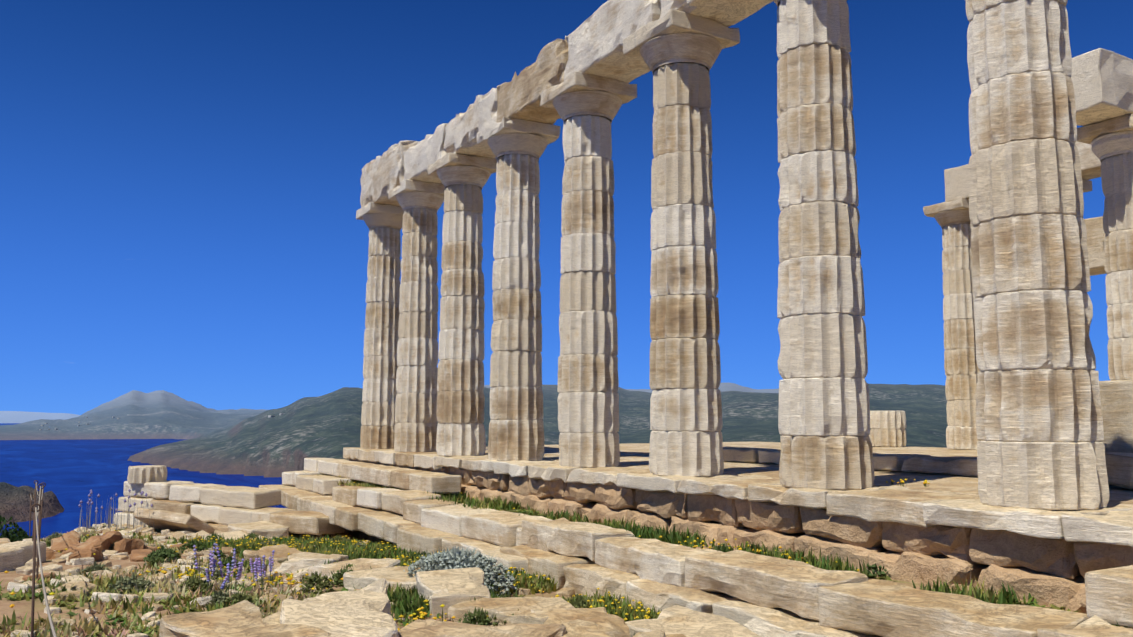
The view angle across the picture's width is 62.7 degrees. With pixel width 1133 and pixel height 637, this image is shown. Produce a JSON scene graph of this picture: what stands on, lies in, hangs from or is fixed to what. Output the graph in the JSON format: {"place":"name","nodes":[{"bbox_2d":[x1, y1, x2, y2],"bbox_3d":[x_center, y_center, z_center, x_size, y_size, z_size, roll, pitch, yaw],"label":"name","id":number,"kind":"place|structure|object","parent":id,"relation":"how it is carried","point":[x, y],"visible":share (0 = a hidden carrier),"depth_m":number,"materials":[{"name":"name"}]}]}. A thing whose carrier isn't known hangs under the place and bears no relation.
{"place":"outdoors","nodes":[
{"label":"outdoors","id":0,"kind":"place"},
{"bbox_2d":[0,423,291,538],"bbox_3d":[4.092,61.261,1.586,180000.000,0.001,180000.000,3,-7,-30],"label":"sea","id":1,"kind":"structure","parent":0,"point":[71,474],"depth_m":1016.14,"materials":[{"name":"blue liquid"}]},
{"bbox_2d":[0,382,1132,636],"bbox_3d":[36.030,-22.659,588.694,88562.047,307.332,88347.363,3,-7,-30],"label":"terrain","id":2,"kind":"structure","parent":0,"point":[252,442],"depth_m":1309.41,"materials":[{"name":"green plant"}]},
{"bbox_2d":[29,480,45,636],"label":"fence stakes","id":3,"kind":"object","parent":2,"relation":"on","point":[34,533],"visible":0.77,"depth_m":6.79,"materials":[{"name":"wood"}]},
{"bbox_2d":[30,482,56,636],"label":"fence rope","id":4,"kind":"object","parent":3,"relation":"attached to","point":[46,599],"visible":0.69,"depth_m":5.00,"materials":[{"name":"beige fabric"}]},
{"bbox_2d":[22,530,187,582],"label":"rocks","id":5,"kind":"object","parent":2,"relation":"on","point":[137,549],"visible":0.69,"depth_m":13.88,"materials":[{"name":"brown stone"}]},
{"bbox_2d":[39,413,284,429],"bbox_3d":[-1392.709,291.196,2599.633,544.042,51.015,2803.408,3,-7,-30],"label":"houses","id":6,"kind":"structure","parent":2,"relation":"on","point":[270,416],"depth_m":2967.79,"materials":[{"name":"white"}]},
{"bbox_2d":[0,465,760,636],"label":"rocks","id":7,"kind":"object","parent":2,"relation":"on","point":[184,508],"depth_m":8.96,"materials":[{"name":"stone"}]},
{"bbox_2d":[0,474,1127,636],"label":"vegetation","id":8,"kind":"object","parent":2,"relation":"on","point":[410,603],"visible":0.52,"depth_m":9.89,"materials":[{"name":"green plant"}]},
{"bbox_2d":[259,458,1132,636],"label":"steps","id":9,"kind":"structure","parent":2,"relation":"on","point":[763,595],"depth_m":9.18,"materials":[{"name":"stone"}]},
{"bbox_2d":[349,458,1132,613],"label":"foundation","id":10,"kind":"object","parent":2,"relation":"on","point":[1045,571],"visible":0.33,"depth_m":9.15,"materials":[{"name":"beige stone"}]},
{"bbox_2d":[343,0,1132,546],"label":"temple","id":11,"kind":"structure","parent":10,"relation":"on","point":[1039,430],"depth_m":12.38,"materials":[{"name":"stone"}]},
{"bbox_2d":[0,0,1132,414],"label":"sky","id":12,"kind":"structure","parent":0,"point":[180,184],"materials":[{"name":"blue"}]}
]}

